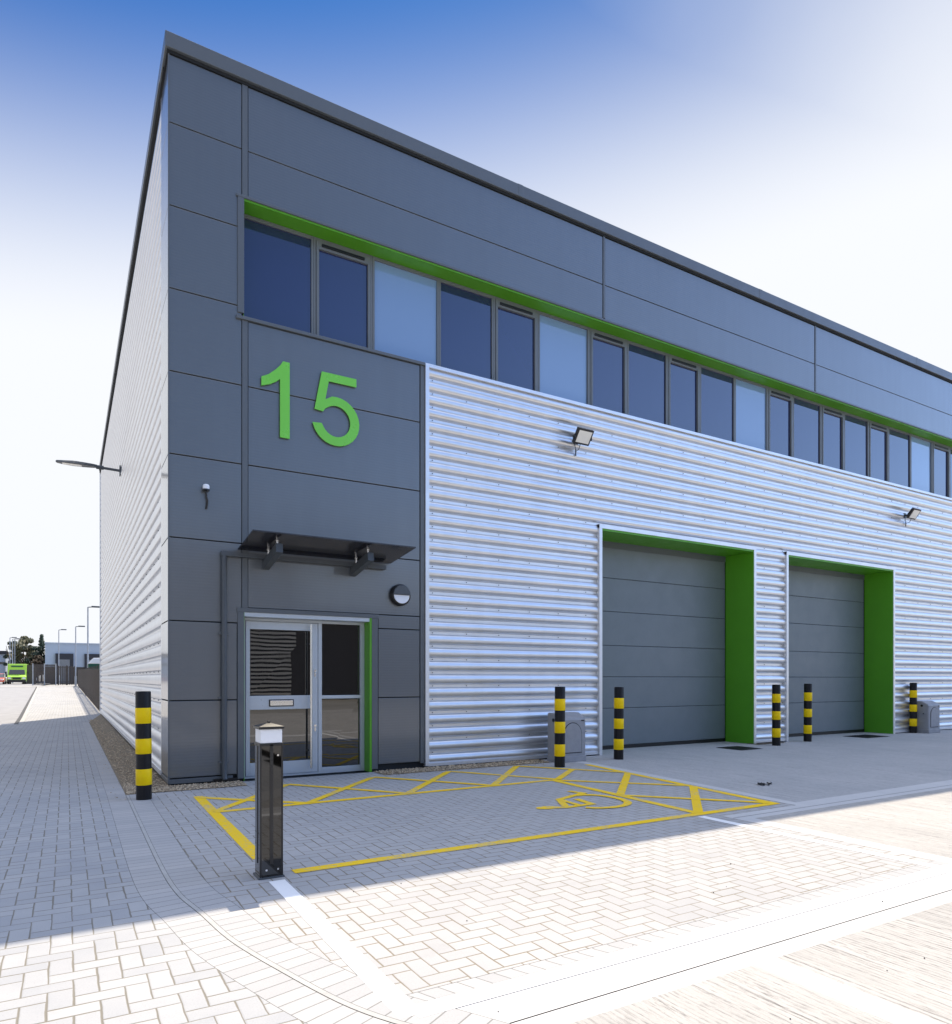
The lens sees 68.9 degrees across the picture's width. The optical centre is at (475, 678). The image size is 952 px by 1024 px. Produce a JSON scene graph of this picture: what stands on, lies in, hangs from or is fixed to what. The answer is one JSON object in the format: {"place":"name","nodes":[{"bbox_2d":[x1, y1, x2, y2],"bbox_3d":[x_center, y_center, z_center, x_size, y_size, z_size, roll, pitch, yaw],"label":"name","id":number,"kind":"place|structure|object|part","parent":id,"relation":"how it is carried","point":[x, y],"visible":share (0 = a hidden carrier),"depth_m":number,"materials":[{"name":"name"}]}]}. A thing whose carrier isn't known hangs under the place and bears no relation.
{"place":"outdoors","nodes":[
{"label":"outdoors","id":0,"kind":"place"},
{"bbox_2d":[0,651,10,673],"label":"office building","id":1,"kind":"structure","parent":0,"point":[3,669],"depth_m":123.93,"materials":[{"name":"glass"}]},
{"bbox_2d":[3,641,20,665],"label":"tree","id":2,"kind":"object","parent":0,"point":[5,656],"visible":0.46,"depth_m":124.28,"materials":[{"name":"green plant"}]},
{"bbox_2d":[0,681,49,723],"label":"road","id":3,"kind":"structure","parent":0,"point":[13,701],"depth_m":41.60,"materials":[{"name":"concrete"}]},
{"bbox_2d":[0,674,5,683],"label":"car","id":4,"kind":"object","parent":3,"relation":"on","point":[2,678],"visible":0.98,"depth_m":94.98,"materials":[{"name":"red paint"}]},
{"bbox_2d":[12,638,18,682],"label":"street lamp","id":5,"kind":"object","parent":3,"relation":"on","point":[12,650],"visible":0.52,"depth_m":106.31,"materials":[{"name":"metal"}]},
{"bbox_2d":[5,664,28,683],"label":"van","id":6,"kind":"object","parent":3,"relation":"on","point":[16,672],"visible":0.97,"depth_m":97.14,"materials":[{"name":"paint"}]},
{"bbox_2d":[8,636,38,664],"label":"tree","id":7,"kind":"object","parent":3,"relation":"on","point":[22,645],"visible":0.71,"depth_m":120.46,"materials":[{"name":"green plant"}]},
{"bbox_2d":[14,687,36,723],"bbox_3d":[-33.155,1.165,51.880,0.118,0.462,72.423,0,0,-32],"label":"gutter","id":8,"kind":"object","parent":3,"relation":"on","point":[21,714],"visible":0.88,"depth_m":29.34,"materials":[{"name":"concrete"}]},
{"bbox_2d":[22,665,31,683],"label":"timber fence","id":9,"kind":"object","parent":3,"relation":"on","point":[29,675],"visible":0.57,"depth_m":99.06,"materials":[{"name":"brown wood"}]},
{"bbox_2d":[19,687,37,723],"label":"kerb","id":10,"kind":"structure","parent":3,"relation":"on","point":[22,720],"depth_m":29.31,"materials":[{"name":"concrete"}]},
{"bbox_2d":[24,646,43,664],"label":"tree","id":11,"kind":"object","parent":3,"relation":"on","point":[33,654],"visible":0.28,"depth_m":118.47,"materials":[{"name":"green plant"}]},
{"bbox_2d":[31,655,43,676],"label":"shrub","id":12,"kind":"object","parent":3,"relation":"on","point":[39,658],"visible":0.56,"depth_m":114.65,"materials":[{"name":"green plant"}]},
{"bbox_2d":[38,634,44,663],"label":"tree","id":13,"kind":"object","parent":3,"relation":"on","point":[41,641],"visible":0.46,"depth_m":120.78,"materials":[{"name":"green plant"}]},
{"bbox_2d":[32,663,55,684],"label":"steel gate","id":14,"kind":"structure","parent":3,"relation":"on","point":[44,674],"depth_m":88.89,"materials":[{"name":"grey metal"}]},
{"bbox_2d":[0,686,58,686],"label":"pavement","id":15,"kind":"structure","parent":0,"point":[29,686],"depth_m":79.74,"materials":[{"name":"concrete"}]},
{"bbox_2d":[29,679,298,981],"bbox_3d":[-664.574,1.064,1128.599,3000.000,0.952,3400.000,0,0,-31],"label":"ground","id":16,"kind":"structure","parent":0,"point":[127,798],"depth_m":37.59,"materials":[{"name":"grey concrete"}]},
{"bbox_2d":[23,686,100,723],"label":"footpath","id":17,"kind":"structure","parent":16,"relation":"on","point":[66,704],"depth_m":32.10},
{"bbox_2d":[75,626,84,686],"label":"street lamp","id":18,"kind":"object","parent":17,"relation":"on","point":[75,656],"visible":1,"depth_m":79.82,"materials":[{"name":"metal"}]},
{"bbox_2d":[58,629,66,683],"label":"street lamp","id":19,"kind":"object","parent":16,"relation":"on","point":[58,651],"visible":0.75,"depth_m":97.40,"materials":[{"name":"metal"}]},
{"bbox_2d":[58,665,74,684],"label":"boundary fence","id":20,"kind":"object","parent":16,"relation":"on","point":[66,667],"visible":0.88,"depth_m":90.13,"materials":[{"name":"grey metal"}]},
{"bbox_2d":[44,642,99,682],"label":"warehouse","id":21,"kind":"structure","parent":16,"relation":"on","point":[67,654],"depth_m":109.96,"materials":[{"name":"grey metal"}]},
{"bbox_2d":[60,659,69,682],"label":"dock door","id":22,"kind":"structure","parent":21,"relation":"in","point":[63,663],"depth_m":109.43,"materials":[{"name":"grey metal"}]},
{"bbox_2d":[78,665,99,710],"bbox_3d":[-31.437,0.143,55.634,0.110,2.495,65.678,0,0,-31],"label":"palisade fence","id":23,"kind":"object","parent":16,"relation":"on","point":[89,682],"visible":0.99,"depth_m":37.25,"materials":[{"name":"grey metal"}]},
{"bbox_2d":[87,606,99,667],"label":"street lamp","id":24,"kind":"object","parent":16,"relation":"on","point":[88,631],"visible":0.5,"depth_m":59.98,"materials":[{"name":"metal"}]},
{"bbox_2d":[87,658,99,668],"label":"container","id":25,"kind":"object","parent":16,"relation":"on","point":[94,662],"visible":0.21,"depth_m":54.11,"materials":[{"name":"white metal"}]},
{"bbox_2d":[0,722,305,1023],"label":"footpath","id":26,"kind":"structure","parent":16,"relation":"on","point":[88,935],"depth_m":3.98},
{"bbox_2d":[82,722,393,1023],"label":"footpath edging","id":27,"kind":"object","parent":26,"relation":"on","point":[196,932],"visible":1,"depth_m":3.76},
{"bbox_2d":[89,714,550,797],"bbox_3d":[-6.972,1.389,19.236,6.320,0.018,21.640,0,0,-31],"label":"gravel bed","id":28,"kind":"object","parent":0,"point":[100,717],"visible":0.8,"depth_m":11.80,"materials":[{"name":"gravel"}]},
{"bbox_2d":[0,0,951,678],"label":"sky","id":29,"kind":"structure","parent":0,"point":[798,152],"materials":[{"name":"blue"}]},
{"bbox_2d":[151,759,934,994],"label":"bay paving","id":30,"kind":"structure","parent":0,"point":[517,903],"depth_m":5.22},
{"bbox_2d":[135,691,151,799],"bbox_3d":[-3.848,0.799,8.029,0.173,1.302,0.173,0,0,-31],"label":"bollard","id":31,"kind":"object","parent":30,"relation":"on","point":[143,739],"visible":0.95,"depth_m":7.96,"materials":[{"name":"black plastic"}]},
{"bbox_2d":[126,795,409,1023],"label":"drop kerb","id":32,"kind":"structure","parent":30,"relation":"on","point":[250,951],"depth_m":3.59,"materials":[{"name":"concrete"}]},
{"bbox_2d":[253,721,284,879],"bbox_3d":[-1.472,0.851,4.925,0.180,1.098,0.180,0,0,-31],"label":"lamp bollard","id":33,"kind":"object","parent":30,"relation":"on","point":[268,743],"visible":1,"depth_m":4.86,"materials":[{"name":"black metal"}]},
{"bbox_2d":[129,794,509,1023],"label":"bay edging","id":34,"kind":"object","parent":30,"relation":"on","point":[225,914],"visible":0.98,"depth_m":3.70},
{"bbox_2d":[269,879,415,1018],"bbox_3d":[-0.822,1.397,3.834,0.110,0.001,2.220,0,0,-30],"label":"white line","id":35,"kind":"object","parent":30,"relation":"on","point":[397,1001],"visible":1,"depth_m":3.51,"materials":[{"name":"paint"}]},
{"bbox_2d":[193,764,779,872],"bbox_3d":[0.200,1.396,8.084,6.090,0.002,3.852,0,0,-31],"label":"bay marking","id":36,"kind":"object","parent":30,"relation":"on","point":[245,844],"visible":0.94,"depth_m":6.86,"materials":[{"name":"yellow paint"}]},
{"bbox_2d":[213,766,768,812],"bbox_3d":[0.052,1.394,8.278,5.880,0.002,4.220,0,0,-31],"label":"hatch marking","id":37,"kind":"object","parent":30,"relation":"on","point":[695,798],"visible":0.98,"depth_m":9.02,"materials":[{"name":"yellow paint"}]},
{"bbox_2d":[554,687,564,767],"bbox_3d":[1.326,0.790,10.967,0.173,1.322,0.173,0,0,-15],"label":"bollard","id":38,"kind":"object","parent":30,"relation":"on","point":[559,732],"visible":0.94,"depth_m":10.89,"materials":[{"name":"black plastic"}]},
{"bbox_2d":[547,712,585,762],"bbox_3d":[1.535,0.990,11.742,0.574,0.820,0.354,0,0,-31],"label":"storage box","id":39,"kind":"object","parent":30,"relation":"on","point":[574,736],"visible":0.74,"depth_m":11.64,"materials":[{"name":"grey plastic"}]},
{"bbox_2d":[565,723,581,752],"bbox_3d":[1.620,0.995,11.601,0.360,0.490,0.024,0,0,-31],"label":"door panel","id":40,"kind":"structure","parent":39,"relation":"in","point":[573,735],"depth_m":11.59,"materials":[{"name":"grey plastic"}]},
{"bbox_2d":[536,791,631,808],"bbox_3d":[1.300,1.394,7.848,0.902,0.003,1.303,0,0,24],"label":"wheelchair symbol","id":41,"kind":"object","parent":30,"relation":"on","point":[561,801],"visible":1,"depth_m":7.78,"materials":[{"name":"yellow paint"}]},
{"bbox_2d":[700,816,939,867],"bbox_3d":[2.865,1.397,6.056,0.100,0.001,2.260,0,0,-31],"label":"white line","id":42,"kind":"object","parent":30,"relation":"on","point":[838,845],"visible":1,"depth_m":5.87,"materials":[{"name":"paint"}]},
{"bbox_2d":[242,759,950,1023],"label":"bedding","id":43,"kind":"object","parent":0,"point":[311,775],"depth_m":3.95,"materials":[{"name":"grey concrete"}]},
{"bbox_2d":[408,861,948,1000],"bbox_3d":[1.617,1.400,4.146,4.500,0.001,0.098,0,0,-31],"label":"bay row","id":44,"kind":"object","parent":43,"relation":"on","point":[472,983],"visible":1,"depth_m":3.72,"materials":[{"name":"white concrete"}]},
{"bbox_2d":[578,761,794,803],"bbox_3d":[2.523,1.400,9.985,0.234,0.001,4.850,0,0,-26],"label":"concrete edging","id":45,"kind":"object","parent":43,"relation":"on","point":[718,788],"visible":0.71,"depth_m":9.15,"materials":[{"name":"grey concrete"}]},
{"bbox_2d":[429,863,951,1022],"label":"concrete edging","id":46,"kind":"object","parent":43,"relation":"on","point":[531,1001],"visible":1,"depth_m":3.50,"materials":[{"name":"white concrete"}]},
{"bbox_2d":[409,866,951,1017],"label":"white line","id":47,"kind":"object","parent":46,"relation":"on","point":[475,995],"visible":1,"depth_m":3.57,"materials":[{"name":"paint"}]},
{"bbox_2d":[511,890,951,1023],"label":"concrete edging","id":48,"kind":"object","parent":43,"relation":"on","point":[599,1005],"depth_m":3.36,"materials":[{"name":"white concrete"}]},
{"bbox_2d":[726,782,951,817],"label":"concrete edging","id":49,"kind":"object","parent":43,"relation":"on","point":[827,802],"visible":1,"depth_m":7.88,"materials":[{"name":"grey concrete"}]},
{"bbox_2d":[754,958,942,1023],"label":"concrete edging","id":50,"kind":"object","parent":43,"relation":"on","point":[880,1008],"visible":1,"depth_m":3.07,"materials":[{"name":"white concrete"}]},
{"bbox_2d":[745,818,951,863],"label":"concrete edging","id":51,"kind":"object","parent":43,"relation":"on","point":[871,844],"visible":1,"depth_m":5.95,"materials":[{"name":"white concrete"}]},
{"bbox_2d":[788,780,951,804],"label":"concrete edging","id":52,"kind":"object","parent":43,"relation":"on","point":[860,794],"visible":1,"depth_m":8.43,"materials":[{"name":"grey concrete"}]},
{"bbox_2d":[570,965,893,1023],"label":"concrete slab","id":53,"kind":"structure","parent":0,"point":[752,994],"depth_m":2.96,"materials":[{"name":"beige concrete"}]},
{"bbox_2d":[583,729,951,801],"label":"yard slab","id":54,"kind":"structure","parent":0,"point":[796,769],"depth_m":11.40,"materials":[{"name":"concrete"}]},
{"bbox_2d":[99,30,951,785],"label":"industrial unit","id":55,"kind":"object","parent":54,"relation":"on","point":[705,536],"visible":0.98,"depth_m":11.54,"materials":[{"name":"silver metal"}]},
{"bbox_2d":[56,460,121,475],"bbox_3d":[-9.299,-5.090,16.679,1.389,0.240,0.281,0,0,-31],"label":"wall street lamp","id":56,"kind":"object","parent":55,"relation":"attached to","point":[77,463],"visible":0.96,"depth_m":16.59,"materials":[{"name":"metal"}]},
{"bbox_2d":[203,484,209,508],"bbox_3d":[-3.557,-2.398,9.138,0.090,0.321,0.106,0,0,-31],"label":"light sensor","id":57,"kind":"object","parent":55,"relation":"attached to","point":[206,488],"visible":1,"depth_m":9.13,"materials":[{"name":"black paint"}]},
{"bbox_2d":[244,214,313,333],"bbox_3d":[-2.858,-5.708,9.961,1.047,1.580,0.078,0,0,-31],"label":"window","id":58,"kind":"structure","parent":55,"relation":"in","point":[279,260],"depth_m":9.96,"materials":[{"name":"blue glass"}]},
{"bbox_3d":[-2.753,0.282,9.888,1.024,2.165,0.154,0,0,-31],"label":"entrance door","id":59,"kind":"part","parent":55,"relation":"part of","materials":[{"name":"silver metal"}]},
{"bbox_2d":[261,361,358,446],"bbox_3d":[-2.337,-3.888,9.884,1.419,1.065,0.016,0,0,-31],"label":"unit number","id":60,"kind":"object","parent":55,"relation":"attached to","point":[281,372],"visible":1,"depth_m":9.95,"materials":[{"name":"green plastic"}]},
{"bbox_2d":[314,237,371,348],"bbox_3d":[-1.999,-5.708,10.448,0.922,1.580,0.112,0,0,-31],"label":"window","id":61,"kind":"structure","parent":55,"relation":"in","point":[342,275],"depth_m":10.45,"materials":[{"name":"blue glass"}]},
{"bbox_2d":[389,584,410,605],"bbox_3d":[-1.144,-1.270,10.558,0.330,0.330,0.112,0,0,-31],"label":"wall lamp","id":62,"kind":"object","parent":55,"relation":"attached to","point":[399,594],"visible":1,"depth_m":10.51,"materials":[{"name":"black paint"}]},
{"bbox_2d":[372,256,438,365],"bbox_3d":[-1.114,-5.708,10.990,1.147,1.580,0.078,0,0,-31],"label":"window","id":63,"kind":"structure","parent":55,"relation":"in","point":[405,300],"depth_m":10.97,"materials":[{"name":"blue glass"}]},
{"bbox_2d":[439,278,493,379],"bbox_3d":[-0.169,-5.708,11.547,1.042,1.580,0.078,0,0,-31],"label":"window","id":64,"kind":"structure","parent":55,"relation":"in","point":[466,315],"depth_m":11.54,"materials":[{"name":"blue glass"}]},
{"bbox_2d":[494,296,537,390],"bbox_3d":[0.690,-5.708,12.034,0.927,1.580,0.112,0,0,-31],"label":"window","id":65,"kind":"structure","parent":55,"relation":"in","point":[515,325],"depth_m":12.04,"materials":[{"name":"blue glass"}]},
{"bbox_2d":[538,311,588,404],"bbox_3d":[1.580,-5.708,12.579,1.152,1.580,0.078,0,0,-31],"label":"window","id":66,"kind":"structure","parent":55,"relation":"in","point":[563,345],"depth_m":12.57,"materials":[{"name":"blue glass"}]},
{"bbox_2d":[572,427,593,455],"bbox_3d":[1.846,-4.156,12.201,0.378,0.412,0.319,0,0,-31],"label":"floodlight","id":67,"kind":"object","parent":55,"relation":"attached to","point":[582,436],"visible":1,"depth_m":12.12,"materials":[{"name":"black paint"}]},
{"bbox_2d":[589,327,626,413],"bbox_3d":[2.493,-5.708,13.098,0.942,1.580,0.112,0,0,-31],"label":"window","id":68,"kind":"structure","parent":55,"relation":"in","point":[607,352],"depth_m":13.10,"materials":[{"name":"blue glass"}]},
{"bbox_2d":[627,340,666,424],"bbox_3d":[3.347,-5.708,13.622,1.057,1.580,0.078,0,0,-31],"label":"window","id":69,"kind":"structure","parent":55,"relation":"in","point":[646,366],"depth_m":13.61,"materials":[{"name":"blue glass"}]},
{"bbox_3d":[3.716,-0.673,14.346,4.200,4.146,0.045,0,0,-31],"label":"roller door","id":70,"kind":"part","parent":55,"relation":"part of","materials":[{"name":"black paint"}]},
{"bbox_2d":[667,353,699,432],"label":"window","id":71,"kind":"structure","parent":55,"relation":"in","point":[683,375],"depth_m":14.12,"materials":[{"name":"blue glass"}]},
{"bbox_2d":[700,364,734,441],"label":"window","id":72,"kind":"structure","parent":55,"relation":"in","point":[717,388],"depth_m":14.64,"materials":[{"name":"blue glass"}]},
{"bbox_2d":[735,376,767,450],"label":"window","id":73,"kind":"structure","parent":55,"relation":"in","point":[751,398],"depth_m":15.20,"materials":[{"name":"blue glass"}]},
{"bbox_2d":[768,387,792,456],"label":"window","id":74,"kind":"structure","parent":55,"relation":"in","point":[780,403],"depth_m":15.70,"materials":[{"name":"blue glass"}]},
{"bbox_2d":[793,395,820,463],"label":"window","id":75,"kind":"structure","parent":55,"relation":"in","point":[806,413],"depth_m":16.19,"materials":[{"name":"blue glass"}]},
{"bbox_3d":[8.323,-0.673,17.064,4.180,4.146,0.045,0,0,-31],"label":"roller door","id":76,"kind":"part","parent":55,"relation":"part of","materials":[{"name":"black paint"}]},
{"bbox_2d":[821,404,843,469],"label":"window","id":77,"kind":"structure","parent":55,"relation":"in","point":[832,419],"depth_m":16.70,"materials":[{"name":"blue glass"}]},
{"bbox_2d":[844,412,868,476],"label":"window","id":78,"kind":"structure","parent":55,"relation":"in","point":[856,428],"depth_m":17.21,"materials":[{"name":"blue glass"}]},
{"bbox_2d":[869,420,888,481],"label":"window","id":79,"kind":"structure","parent":55,"relation":"in","point":[878,433],"depth_m":17.69,"materials":[{"name":"blue glass"}]},
{"bbox_2d":[889,427,910,487],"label":"window","id":80,"kind":"structure","parent":55,"relation":"in","point":[899,441],"depth_m":18.19,"materials":[{"name":"blue glass"}]},
{"bbox_2d":[904,508,920,526],"bbox_3d":[11.079,-4.096,17.648,0.378,0.412,0.319,0,0,-31],"label":"floodlight","id":81,"kind":"object","parent":55,"relation":"attached to","point":[913,513],"visible":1,"depth_m":17.57,"materials":[{"name":"black paint"}]},
{"bbox_2d":[911,434,931,492],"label":"window","id":82,"kind":"structure","parent":55,"relation":"in","point":[921,448],"depth_m":18.74,"materials":[{"name":"blue glass"}]},
{"bbox_2d":[932,441,949,497],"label":"window","id":83,"kind":"structure","parent":55,"relation":"in","point":[940,452],"depth_m":19.24,"materials":[{"name":"blue glass"}]},
{"bbox_2d":[950,447,951,497],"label":"window","id":84,"kind":"structure","parent":55,"relation":"in","point":[950,447],"depth_m":19.47,"materials":[{"name":"blue glass"}]},
{"bbox_2d":[614,687,623,759],"bbox_3d":[2.473,0.799,12.011,0.173,1.302,0.173,0,0,0],"label":"bollard","id":85,"kind":"object","parent":54,"relation":"on","point":[618,723],"visible":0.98,"depth_m":11.94,"materials":[{"name":"black plastic"}]},
{"bbox_2d":[716,746,761,750],"bbox_3d":[5.263,1.399,13.868,0.620,0.023,0.620,0,0,-31],"label":"drain cover","id":86,"kind":"object","parent":54,"relation":"on","point":[741,748],"visible":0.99,"depth_m":13.78,"materials":[{"name":"metal"}]},
{"bbox_2d":[747,742,783,744],"bbox_3d":[6.260,1.399,14.933,0.900,0.023,0.300,0,0,-31],"label":"drain cover","id":87,"kind":"object","parent":54,"relation":"on","point":[763,743],"visible":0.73,"depth_m":14.81,"materials":[{"name":"grey metal"}]},
{"bbox_2d":[772,685,780,745],"bbox_3d":[6.266,0.790,14.473,0.173,1.322,0.173,0,0,16],"label":"bollard","id":88,"kind":"object","parent":54,"relation":"on","point":[776,715],"visible":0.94,"depth_m":14.40,"materials":[{"name":"black plastic"}]},
{"bbox_2d":[803,684,811,741],"bbox_3d":[7.372,0.784,15.408,0.173,1.335,0.173,1,1,32],"label":"bollard","id":89,"kind":"object","parent":54,"relation":"on","point":[807,727],"visible":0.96,"depth_m":15.34,"materials":[{"name":"black plastic"}]},
{"bbox_2d":[845,734,889,737],"bbox_3d":[9.396,1.399,16.702,0.900,0.023,0.620,0,0,-31],"label":"drain cover","id":90,"kind":"object","parent":54,"relation":"on","point":[867,736],"visible":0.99,"depth_m":16.60,"materials":[{"name":"metal"}]},
{"bbox_2d":[909,683,916,732],"bbox_3d":[11.233,0.781,17.817,0.173,1.341,0.173,0,0,-43],"label":"bollard","id":91,"kind":"object","parent":54,"relation":"on","point":[913,708],"visible":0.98,"depth_m":17.75,"materials":[{"name":"black plastic"}]},
{"bbox_2d":[917,700,939,732],"bbox_3d":[11.651,0.990,17.896,0.574,0.820,0.354,0,0,-31],"label":"storage box","id":92,"kind":"object","parent":54,"relation":"on","point":[928,716],"visible":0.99,"depth_m":17.74,"materials":[{"name":"grey plastic"}]},
{"bbox_2d":[931,708,937,726],"bbox_3d":[11.736,0.995,17.755,0.360,0.490,0.024,0,0,-31],"label":"door panel","id":93,"kind":"structure","parent":92,"relation":"in","point":[934,713],"depth_m":17.73,"materials":[{"name":"grey plastic"}]},
{"bbox_2d":[756,788,951,857],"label":"yard slab","id":94,"kind":"structure","parent":0,"point":[920,822],"depth_m":6.83,"materials":[{"name":"concrete"}]},
{"bbox_2d":[776,902,951,1023],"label":"concrete slab","id":95,"kind":"structure","parent":0,"point":[912,979],"depth_m":3.43,"materials":[{"name":"beige concrete"}]}
]}

